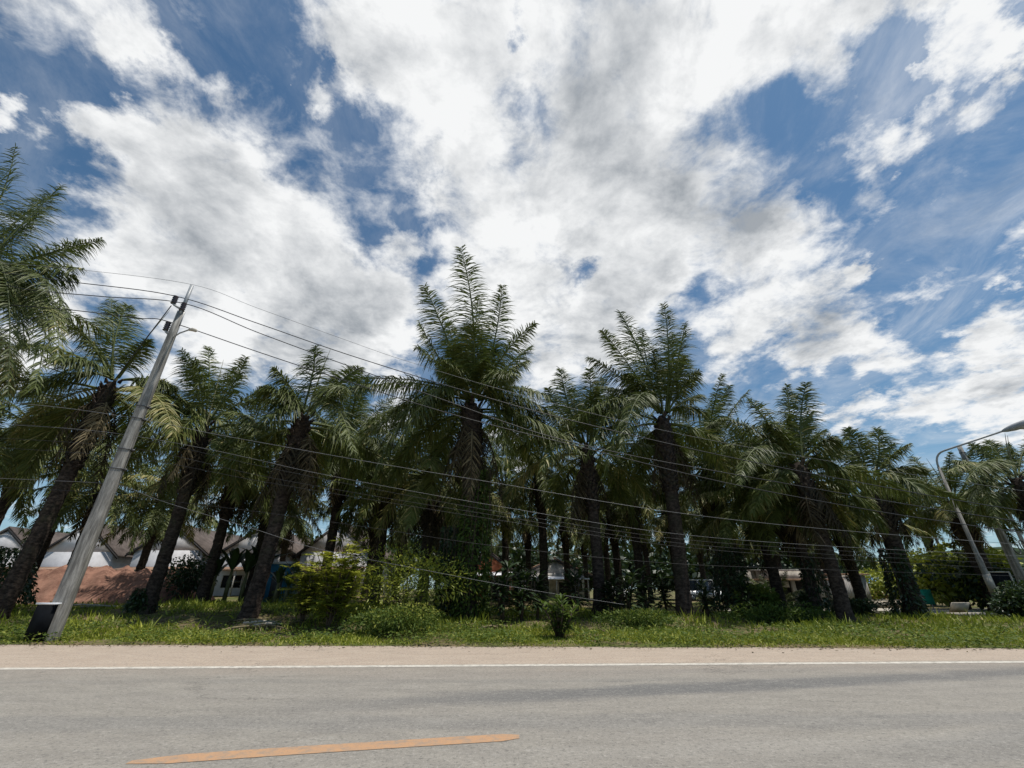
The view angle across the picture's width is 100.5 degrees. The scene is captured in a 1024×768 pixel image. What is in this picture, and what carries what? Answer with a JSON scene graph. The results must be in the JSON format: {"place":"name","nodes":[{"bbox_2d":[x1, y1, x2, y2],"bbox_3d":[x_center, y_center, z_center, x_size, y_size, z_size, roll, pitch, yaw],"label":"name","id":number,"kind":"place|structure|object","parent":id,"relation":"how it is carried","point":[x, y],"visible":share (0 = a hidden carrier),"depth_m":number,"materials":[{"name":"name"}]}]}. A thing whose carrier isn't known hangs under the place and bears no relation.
{"place":"outdoors","nodes":[
{"label":"outdoors","id":0,"kind":"place"},
{"bbox_2d":[0,645,1023,767],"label":"road","id":1,"kind":"structure","parent":0,"point":[939,715],"depth_m":5.77,"materials":[{"name":"grey asphalt"}]},
{"bbox_2d":[126,734,518,763],"bbox_3d":[-1.736,3.674,4.301,3.728,0.001,0.259,5,-26,-11],"label":"line","id":2,"kind":"object","parent":1,"relation":"on","point":[206,756],"visible":1,"depth_m":4.28,"materials":[{"name":"orange paint"}]},
{"bbox_2d":[0,661,1023,669],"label":"edge line","id":3,"kind":"object","parent":1,"relation":"on","point":[506,665],"visible":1,"depth_m":8.91,"materials":[{"name":"white paint"}]},
{"bbox_2d":[0,589,1023,648],"bbox_3d":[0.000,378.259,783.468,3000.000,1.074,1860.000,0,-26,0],"label":"ground","id":4,"kind":"structure","parent":0,"point":[191,617],"depth_m":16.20,"materials":[{"name":"green plant"}]},
{"bbox_2d":[0,526,67,566],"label":"house","id":5,"kind":"structure","parent":4,"relation":"on","point":[10,536],"depth_m":43.51,"materials":[{"name":"white paint"}]},
{"bbox_2d":[0,143,112,412],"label":"oil palm","id":6,"kind":"object","parent":4,"relation":"on","point":[9,296],"visible":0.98,"depth_m":19.59,"materials":[{"name":"green plant"}]},
{"bbox_2d":[0,376,117,533],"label":"oil palm","id":7,"kind":"object","parent":4,"relation":"on","point":[16,487],"visible":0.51,"depth_m":22.46,"materials":[{"name":"green plant"}]},
{"bbox_2d":[0,356,145,525],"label":"oil palm","id":8,"kind":"object","parent":4,"relation":"on","point":[3,503],"visible":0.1,"depth_m":26.85,"materials":[{"name":"green plant"}]},
{"bbox_2d":[3,414,160,570],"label":"oil palm","id":9,"kind":"object","parent":4,"relation":"on","point":[43,551],"visible":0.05,"depth_m":31.23,"materials":[{"name":"green plant"}]},
{"bbox_2d":[39,525,145,569],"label":"house","id":10,"kind":"structure","parent":4,"relation":"on","point":[59,552],"depth_m":43.00,"materials":[{"name":"white paint"}]},
{"bbox_2d":[16,423,172,564],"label":"oil palm","id":11,"kind":"object","parent":4,"relation":"on","point":[79,513],"visible":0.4,"depth_m":29.91,"materials":[{"name":"green plant"}]},
{"bbox_2d":[0,564,214,604],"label":"dirt mound","id":12,"kind":"object","parent":4,"relation":"on","point":[106,583],"visible":0.45,"depth_m":24.56,"materials":[{"name":"brown soil"}]},
{"bbox_2d":[35,285,196,641],"bbox_3d":[-13.698,1.890,15.695,1.759,13.847,0.540,-2,-26,5],"label":"utility pole","id":13,"kind":"object","parent":4,"relation":"on","point":[70,584],"visible":0.98,"depth_m":14.72,"materials":[{"name":"concrete"}]},
{"bbox_2d":[22,603,61,640],"bbox_3d":[-14.276,7.204,12.910,0.780,1.015,0.170,-5,-26,11],"label":"post guard","id":14,"kind":"object","parent":13,"relation":"attached to","point":[42,617],"visible":0.93,"depth_m":12.87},
{"bbox_2d":[4,438,1010,563],"bbox_3d":[-1.431,4.547,16.151,51.431,4.162,0.013,3,-26,-6],"label":"cable","id":15,"kind":"object","parent":13,"relation":"attached to","point":[502,516],"visible":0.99,"depth_m":16.09,"materials":[{"name":"black rubber"}]},
{"bbox_2d":[1,272,1022,510],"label":"power line","id":16,"kind":"object","parent":13,"relation":"attached to","point":[512,404],"visible":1,"depth_m":18.23,"materials":[{"name":"black rubber"}]},
{"bbox_2d":[4,285,1022,521],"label":"power line","id":17,"kind":"object","parent":13,"relation":"attached to","point":[509,423],"visible":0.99,"depth_m":17.97,"materials":[{"name":"black rubber"}]},
{"bbox_2d":[4,402,1023,544],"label":"cable","id":18,"kind":"object","parent":13,"relation":"attached to","point":[511,485],"visible":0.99,"depth_m":16.60,"materials":[{"name":"black rubber"}]},
{"bbox_2d":[6,304,1023,532],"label":"power line","id":19,"kind":"object","parent":13,"relation":"attached to","point":[514,430],"visible":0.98,"depth_m":17.70,"materials":[{"name":"black rubber"}]},
{"bbox_2d":[0,297,246,618],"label":"oil palm","id":20,"kind":"object","parent":4,"relation":"on","point":[13,585],"visible":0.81,"depth_m":20.87,"materials":[{"name":"green plant"}]},
{"bbox_2d":[0,546,39,607],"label":"climbing vine","id":21,"kind":"object","parent":20,"relation":"attached to","point":[27,597],"visible":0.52,"depth_m":19.17,"materials":[{"name":"green plant"}]},
{"bbox_2d":[100,456,218,571],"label":"oil palm","id":22,"kind":"object","parent":4,"relation":"on","point":[150,522],"visible":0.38,"depth_m":33.45,"materials":[{"name":"green plant"}]},
{"bbox_2d":[114,527,241,578],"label":"house","id":23,"kind":"structure","parent":4,"relation":"on","point":[203,542],"depth_m":43.00,"materials":[{"name":"white paint"}]},
{"bbox_2d":[110,454,247,545],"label":"oil palm","id":24,"kind":"object","parent":4,"relation":"on","point":[181,534],"visible":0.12,"depth_m":35.17,"materials":[{"name":"green plant"}]},
{"bbox_2d":[163,551,219,600],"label":"shrub","id":25,"kind":"object","parent":4,"relation":"on","point":[190,574],"visible":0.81,"depth_m":24.84,"materials":[{"name":"green plant"}]},
{"bbox_2d":[120,345,287,614],"bbox_3d":[-16.077,3.910,22.037,8.043,14.835,8.541,16,-30,-30],"label":"oil palm","id":26,"kind":"object","parent":4,"relation":"on","point":[203,392],"visible":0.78,"depth_m":22.18,"materials":[{"name":"green plant"}]},
{"bbox_2d":[122,588,160,612],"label":"climbing vine","id":27,"kind":"object","parent":26,"relation":"attached to","point":[135,600],"visible":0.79,"depth_m":18.80,"materials":[{"name":"green plant"}]},
{"bbox_2d":[112,378,311,601],"bbox_3d":[-17.355,6.422,25.683,10.312,13.019,11.487,0,-26,0],"label":"oil palm","id":28,"kind":"object","parent":4,"relation":"on","point":[208,575],"visible":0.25,"depth_m":25.08,"materials":[{"name":"green plant"}]},
{"bbox_2d":[220,546,257,599],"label":"banana plant","id":29,"kind":"object","parent":4,"relation":"on","point":[233,561],"visible":0.81,"depth_m":25.09,"materials":[{"name":"green plant"}]},
{"bbox_2d":[177,420,330,602],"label":"oil palm","id":30,"kind":"object","parent":4,"relation":"on","point":[293,508],"visible":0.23,"depth_m":27.14,"materials":[{"name":"green plant"}]},
{"bbox_2d":[213,529,310,596],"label":"house","id":31,"kind":"structure","parent":4,"relation":"on","point":[238,576],"depth_m":42.32,"materials":[{"name":"white paint"}]},
{"bbox_2d":[262,561,306,602],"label":"shed","id":32,"kind":"structure","parent":4,"relation":"on","point":[271,585],"depth_m":27.34,"materials":[{"name":"metal"}]},
{"bbox_2d":[243,484,330,560],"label":"oil palm","id":33,"kind":"object","parent":4,"relation":"on","point":[286,530],"visible":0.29,"depth_m":41.41,"materials":[{"name":"green plant"}]},
{"bbox_2d":[201,344,387,620],"bbox_3d":[-10.853,4.322,21.309,9.286,13.652,8.692,0,-26,0],"label":"oil palm","id":34,"kind":"object","parent":4,"relation":"on","point":[341,442],"visible":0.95,"depth_m":20.47,"materials":[{"name":"green plant"}]},
{"bbox_2d":[277,562,327,626],"bbox_3d":[-7.877,8.081,16.407,1.914,2.308,2.030,-21,-33,36],"label":"shrub","id":35,"kind":"object","parent":4,"relation":"on","point":[307,597],"visible":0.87,"depth_m":16.26,"materials":[{"name":"green plant"}]},
{"bbox_2d":[302,543,377,631],"bbox_3d":[-6.359,7.333,15.376,2.440,2.978,2.380,23,-34,-40],"label":"shrub","id":36,"kind":"object","parent":4,"relation":"on","point":[332,600],"visible":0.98,"depth_m":15.39,"materials":[{"name":"green plant"}]},
{"bbox_2d":[252,370,428,602],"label":"oil palm","id":37,"kind":"object","parent":4,"relation":"on","point":[336,500],"visible":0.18,"depth_m":27.69,"materials":[{"name":"green plant"}]},
{"bbox_2d":[292,524,402,596],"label":"house","id":38,"kind":"structure","parent":4,"relation":"on","point":[318,542],"depth_m":42.98,"materials":[{"name":"white paint"}]},
{"bbox_2d":[328,535,370,615],"bbox_3d":[-6.829,7.955,17.777,1.992,3.242,1.686,0,-26,0],"label":"shrub","id":39,"kind":"object","parent":4,"relation":"on","point":[353,554],"visible":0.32,"depth_m":17.93,"materials":[{"name":"green plant"}]},
{"bbox_2d":[310,473,442,599],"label":"oil palm","id":40,"kind":"object","parent":4,"relation":"on","point":[358,531],"visible":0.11,"depth_m":30.35,"materials":[{"name":"green plant"}]},
{"bbox_2d":[301,414,453,603],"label":"oil palm","id":41,"kind":"object","parent":4,"relation":"on","point":[360,510],"visible":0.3,"depth_m":26.36,"materials":[{"name":"green plant"}]},
{"bbox_2d":[337,601,445,638],"bbox_3d":[-3.853,7.730,13.854,3.528,1.210,1.653,0,-26,0],"label":"shrub","id":42,"kind":"object","parent":4,"relation":"on","point":[392,621],"visible":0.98,"depth_m":13.69,"materials":[{"name":"green plant"}]},
{"bbox_2d":[323,541,479,618],"bbox_3d":[-4.416,8.168,17.576,6.460,3.147,3.615,0,-26,0],"label":"shrub","id":43,"kind":"object","parent":4,"relation":"on","point":[397,580],"visible":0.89,"depth_m":17.31,"materials":[{"name":"green plant"}]},
{"bbox_2d":[336,387,525,608],"bbox_3d":[-4.756,6.474,24.492,11.701,12.391,11.078,0,-26,0],"label":"oil palm","id":44,"kind":"object","parent":4,"relation":"on","point":[432,522],"visible":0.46,"depth_m":23.40,"materials":[{"name":"green plant"}]},
{"bbox_2d":[345,244,586,620],"bbox_3d":[-2.469,2.602,22.830,12.329,18.269,10.076,0,-26,0],"label":"oil palm","id":45,"kind":"object","parent":4,"relation":"on","point":[469,446],"visible":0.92,"depth_m":21.87,"materials":[{"name":"green plant"}]},
{"bbox_2d":[432,524,459,618],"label":"climbing vine","id":46,"kind":"object","parent":45,"relation":"attached to","point":[444,550],"visible":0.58,"depth_m":18.83,"materials":[{"name":"green plant"}]},
{"bbox_2d":[447,469,493,622],"bbox_3d":[-1.804,7.266,19.183,2.174,6.886,2.081,0,-26,0],"label":"climbing vine","id":47,"kind":"object","parent":45,"relation":"attached to","point":[485,536],"visible":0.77,"depth_m":18.69,"materials":[{"name":"green plant"}]},
{"bbox_2d":[407,447,534,561],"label":"oil palm","id":48,"kind":"object","parent":4,"relation":"on","point":[505,529],"visible":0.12,"depth_m":32.61,"materials":[{"name":"green plant"}]},
{"bbox_2d":[481,560,520,623],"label":"undergrowth plant","id":49,"kind":"object","parent":4,"relation":"on","point":[503,600],"visible":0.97,"depth_m":17.42,"materials":[{"name":"green plant"}]},
{"bbox_2d":[448,436,560,604],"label":"oil palm","id":50,"kind":"object","parent":4,"relation":"on","point":[505,550],"visible":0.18,"depth_m":34.80,"materials":[{"name":"green plant"}]},
{"bbox_2d":[0,615,1023,648],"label":"verge grass","id":51,"kind":"structure","parent":4,"relation":"on","point":[363,638],"depth_m":12.93,"materials":[{"name":"green plant"}]},
{"bbox_2d":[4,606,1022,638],"bbox_3d":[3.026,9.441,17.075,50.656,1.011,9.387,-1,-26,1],"label":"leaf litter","id":52,"kind":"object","parent":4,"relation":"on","point":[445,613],"visible":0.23,"depth_m":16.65,"materials":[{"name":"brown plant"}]},
{"bbox_2d":[504,567,538,619],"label":"undergrowth plant","id":53,"kind":"object","parent":4,"relation":"on","point":[523,576],"visible":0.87,"depth_m":17.88,"materials":[{"name":"green plant"}]},
{"bbox_2d":[491,541,561,591],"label":"broadleaf tree","id":54,"kind":"object","parent":4,"relation":"on","point":[518,555],"visible":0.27,"depth_m":54.52,"materials":[{"name":"green plant"}]},
{"bbox_2d":[495,484,567,600],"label":"oil palm","id":55,"kind":"object","parent":4,"relation":"on","point":[526,539],"visible":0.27,"depth_m":43.03,"materials":[{"name":"green plant"}]},
{"bbox_2d":[524,568,551,619],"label":"undergrowth plant","id":56,"kind":"object","parent":4,"relation":"on","point":[537,584],"visible":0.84,"depth_m":18.37,"materials":[{"name":"green plant"}]},
{"bbox_2d":[488,409,603,606],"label":"oil palm","id":57,"kind":"object","parent":4,"relation":"on","point":[540,503],"visible":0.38,"depth_m":29.62,"materials":[{"name":"green plant"}]},
{"bbox_2d":[520,558,591,600],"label":"house","id":58,"kind":"structure","parent":4,"relation":"on","point":[555,571],"depth_m":52.67,"materials":[{"name":"paint"}]},
{"bbox_2d":[513,471,605,605],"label":"oil palm","id":59,"kind":"object","parent":4,"relation":"on","point":[566,541],"visible":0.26,"depth_m":37.12,"materials":[{"name":"green plant"}]},
{"bbox_2d":[537,593,582,637],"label":"shrub","id":60,"kind":"object","parent":4,"relation":"on","point":[560,622],"visible":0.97,"depth_m":13.68,"materials":[{"name":"green plant"}]},
{"bbox_2d":[554,507,591,600],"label":"oil palm","id":61,"kind":"object","parent":4,"relation":"on","point":[585,555],"visible":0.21,"depth_m":51.61,"materials":[{"name":"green plant"}]},
{"bbox_2d":[559,560,594,617],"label":"undergrowth plant","id":62,"kind":"object","parent":4,"relation":"on","point":[574,579],"visible":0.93,"depth_m":19.02,"materials":[{"name":"green plant"}]},
{"bbox_2d":[533,542,631,591],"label":"broadleaf tree","id":63,"kind":"object","parent":4,"relation":"on","point":[624,563],"visible":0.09,"depth_m":58.72,"materials":[{"name":"green plant"}]},
{"bbox_2d":[505,366,687,615],"bbox_3d":[4.100,5.542,23.638,9.467,13.488,6.750,9,-27,-18],"label":"oil palm","id":64,"kind":"object","parent":4,"relation":"on","point":[586,481],"visible":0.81,"depth_m":22.95,"materials":[{"name":"green plant"}]},
{"bbox_2d":[565,506,643,599],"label":"oil palm","id":65,"kind":"object","parent":4,"relation":"on","point":[606,562],"visible":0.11,"depth_m":40.62,"materials":[{"name":"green plant"}]},
{"bbox_2d":[546,455,667,610],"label":"oil palm","id":66,"kind":"object","parent":4,"relation":"on","point":[616,528],"visible":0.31,"depth_m":31.30,"materials":[{"name":"green plant"}]},
{"bbox_2d":[596,575,624,615],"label":"undergrowth plant","id":67,"kind":"object","parent":4,"relation":"on","point":[608,591],"visible":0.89,"depth_m":19.62,"materials":[{"name":"green plant"}]},
{"bbox_2d":[614,568,643,614],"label":"undergrowth plant","id":68,"kind":"object","parent":4,"relation":"on","point":[628,596],"visible":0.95,"depth_m":18.69,"materials":[{"name":"green plant"}]},
{"bbox_2d":[549,410,715,608],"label":"oil palm","id":69,"kind":"object","parent":4,"relation":"on","point":[638,555],"visible":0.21,"depth_m":28.37,"materials":[{"name":"green plant"}]},
{"bbox_2d":[592,607,685,630],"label":"shrub","id":70,"kind":"object","parent":4,"relation":"on","point":[639,617],"visible":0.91,"depth_m":15.49,"materials":[{"name":"green plant"}]},
{"bbox_2d":[615,505,667,602],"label":"oil palm","id":71,"kind":"object","parent":4,"relation":"on","point":[645,550],"visible":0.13,"depth_m":48.28,"materials":[{"name":"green plant"}]},
{"bbox_2d":[630,565,660,612],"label":"undergrowth plant","id":72,"kind":"object","parent":4,"relation":"on","point":[643,587],"visible":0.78,"depth_m":19.68,"materials":[{"name":"green plant"}]},
{"bbox_2d":[562,302,753,616],"bbox_3d":[7.462,3.708,23.343,10.395,16.816,6.756,9,-27,-17],"label":"oil palm","id":73,"kind":"object","parent":4,"relation":"on","point":[637,393],"visible":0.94,"depth_m":23.30,"materials":[{"name":"green plant"}]},
{"bbox_2d":[652,572,674,611],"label":"undergrowth plant","id":74,"kind":"object","parent":4,"relation":"on","point":[663,591],"visible":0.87,"depth_m":21.42,"materials":[{"name":"green plant"}]},
{"bbox_2d":[619,541,712,592],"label":"broadleaf tree","id":75,"kind":"object","parent":4,"relation":"on","point":[658,568],"visible":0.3,"depth_m":62.37,"materials":[{"name":"green plant"}]},
{"bbox_2d":[626,483,706,575],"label":"oil palm","id":76,"kind":"object","parent":4,"relation":"on","point":[663,517],"visible":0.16,"depth_m":35.72,"materials":[{"name":"green plant"}]},
{"bbox_2d":[616,373,777,612],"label":"oil palm","id":77,"kind":"object","parent":4,"relation":"on","point":[718,408],"visible":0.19,"depth_m":28.61,"materials":[{"name":"green plant"}]},
{"bbox_2d":[710,545,749,612],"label":"climbing vine","id":78,"kind":"object","parent":77,"relation":"attached to","point":[719,598],"visible":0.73,"depth_m":22.69,"materials":[{"name":"green plant"}]},
{"bbox_2d":[693,577,717,616],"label":"undergrowth plant","id":79,"kind":"object","parent":4,"relation":"on","point":[704,597],"visible":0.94,"depth_m":19.58,"materials":[{"name":"green plant"}]},
{"bbox_2d":[656,466,767,608],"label":"oil palm","id":80,"kind":"object","parent":4,"relation":"on","point":[694,521],"visible":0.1,"depth_m":33.45,"materials":[{"name":"green plant"}]},
{"bbox_2d":[685,542,761,585],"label":"broadleaf tree","id":81,"kind":"object","parent":4,"relation":"on","point":[709,572],"visible":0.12,"depth_m":56.84,"materials":[{"name":"green plant"}]},
{"bbox_2d":[728,571,759,612],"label":"undergrowth plant","id":82,"kind":"object","parent":4,"relation":"on","point":[741,588],"visible":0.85,"depth_m":19.25,"materials":[{"name":"green plant"}]},
{"bbox_2d":[730,582,782,614],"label":"shrub","id":83,"kind":"object","parent":4,"relation":"on","point":[762,593],"visible":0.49,"depth_m":21.11,"materials":[{"name":"green plant"}]},
{"bbox_2d":[678,422,860,608],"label":"oil palm","id":84,"kind":"object","parent":4,"relation":"on","point":[769,535],"visible":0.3,"depth_m":23.06,"materials":[{"name":"green plant"}]},
{"bbox_2d":[715,600,834,623],"bbox_3d":[10.995,9.774,18.127,4.741,1.040,2.564,0,-26,0],"label":"shrub","id":85,"kind":"object","parent":4,"relation":"on","point":[776,612],"visible":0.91,"depth_m":17.79,"materials":[{"name":"green plant"}]},
{"bbox_2d":[736,570,843,606],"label":"workshop","id":86,"kind":"structure","parent":4,"relation":"on","point":[794,583],"depth_m":34.55,"materials":[{"name":"paint"}]},
{"bbox_2d":[694,412,897,617],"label":"oil palm","id":87,"kind":"object","parent":4,"relation":"on","point":[792,534],"visible":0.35,"depth_m":21.62,"materials":[{"name":"green plant"}]},
{"bbox_2d":[792,553,834,612],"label":"climbing vine","id":88,"kind":"object","parent":87,"relation":"attached to","point":[813,563],"visible":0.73,"depth_m":20.72,"materials":[{"name":"green plant"}]},
{"bbox_2d":[716,381,914,623],"bbox_3d":[13.745,5.324,20.827,8.718,11.819,6.595,0,-26,0],"label":"oil palm","id":89,"kind":"object","parent":4,"relation":"on","point":[816,515],"visible":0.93,"depth_m":19.86,"materials":[{"name":"green plant"}]},
{"bbox_2d":[823,597,889,613],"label":"shrub","id":90,"kind":"object","parent":4,"relation":"on","point":[862,606],"visible":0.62,"depth_m":21.96,"materials":[{"name":"green plant"}]},
{"bbox_2d":[804,480,931,613],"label":"oil palm","id":91,"kind":"object","parent":4,"relation":"on","point":[854,577],"visible":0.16,"depth_m":25.33,"materials":[{"name":"green plant"}]},
{"bbox_2d":[858,567,940,603],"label":"broadleaf tree","id":92,"kind":"object","parent":4,"relation":"on","point":[876,585],"visible":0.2,"depth_m":35.98,"materials":[{"name":"green plant"}]},
{"bbox_2d":[829,426,974,616],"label":"oil palm","id":93,"kind":"object","parent":4,"relation":"on","point":[910,484],"visible":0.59,"depth_m":23.13,"materials":[{"name":"green plant"}]},
{"bbox_2d":[877,546,929,617],"bbox_3d":[19.716,10.189,21.621,1.676,3.652,1.659,13,-28,-25],"label":"climbing vine","id":94,"kind":"object","parent":93,"relation":"attached to","point":[891,591],"visible":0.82,"depth_m":21.49,"materials":[{"name":"green plant"}]},
{"bbox_2d":[899,478,960,606],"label":"oil palm","id":95,"kind":"object","parent":4,"relation":"on","point":[928,545],"visible":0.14,"depth_m":39.79,"materials":[{"name":"green plant"}]},
{"bbox_2d":[887,449,1023,612],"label":"oil palm","id":96,"kind":"object","parent":4,"relation":"on","point":[958,532],"visible":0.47,"depth_m":29.49,"materials":[{"name":"green plant"}]},
{"bbox_2d":[912,539,1022,608],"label":"broadleaf tree","id":97,"kind":"object","parent":4,"relation":"on","point":[998,560],"visible":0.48,"depth_m":29.92,"materials":[{"name":"green plant"}]},
{"bbox_2d":[911,559,1023,609],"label":"broadleaf tree","id":98,"kind":"object","parent":4,"relation":"on","point":[967,582],"visible":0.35,"depth_m":29.00,"materials":[{"name":"green plant"}]},
{"bbox_2d":[936,420,1023,615],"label":"street lamp","id":99,"kind":"object","parent":4,"relation":"on","point":[986,576],"visible":0.85,"depth_m":22.21,"materials":[{"name":"metal"}]},
{"bbox_2d":[947,435,1023,531],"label":"oil palm","id":100,"kind":"object","parent":4,"relation":"on","point":[994,464],"visible":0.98,"depth_m":24.60,"materials":[{"name":"green plant"}]},
{"bbox_2d":[957,446,1023,588],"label":"utility pole","id":101,"kind":"object","parent":4,"relation":"on","point":[1015,566],"visible":0.47,"depth_m":26.60,"materials":[{"name":"concrete"}]},
{"bbox_2d":[985,579,1023,618],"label":"shrub","id":102,"kind":"object","parent":4,"relation":"on","point":[1010,600],"visible":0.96,"depth_m":19.79,"materials":[{"name":"green plant"}]},
{"bbox_2d":[2,643,1021,652],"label":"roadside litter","id":103,"kind":"object","parent":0,"point":[521,646],"visible":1,"depth_m":11.66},
{"bbox_2d":[0,0,1023,588],"label":"sky","id":104,"kind":"structure","parent":0,"point":[829,194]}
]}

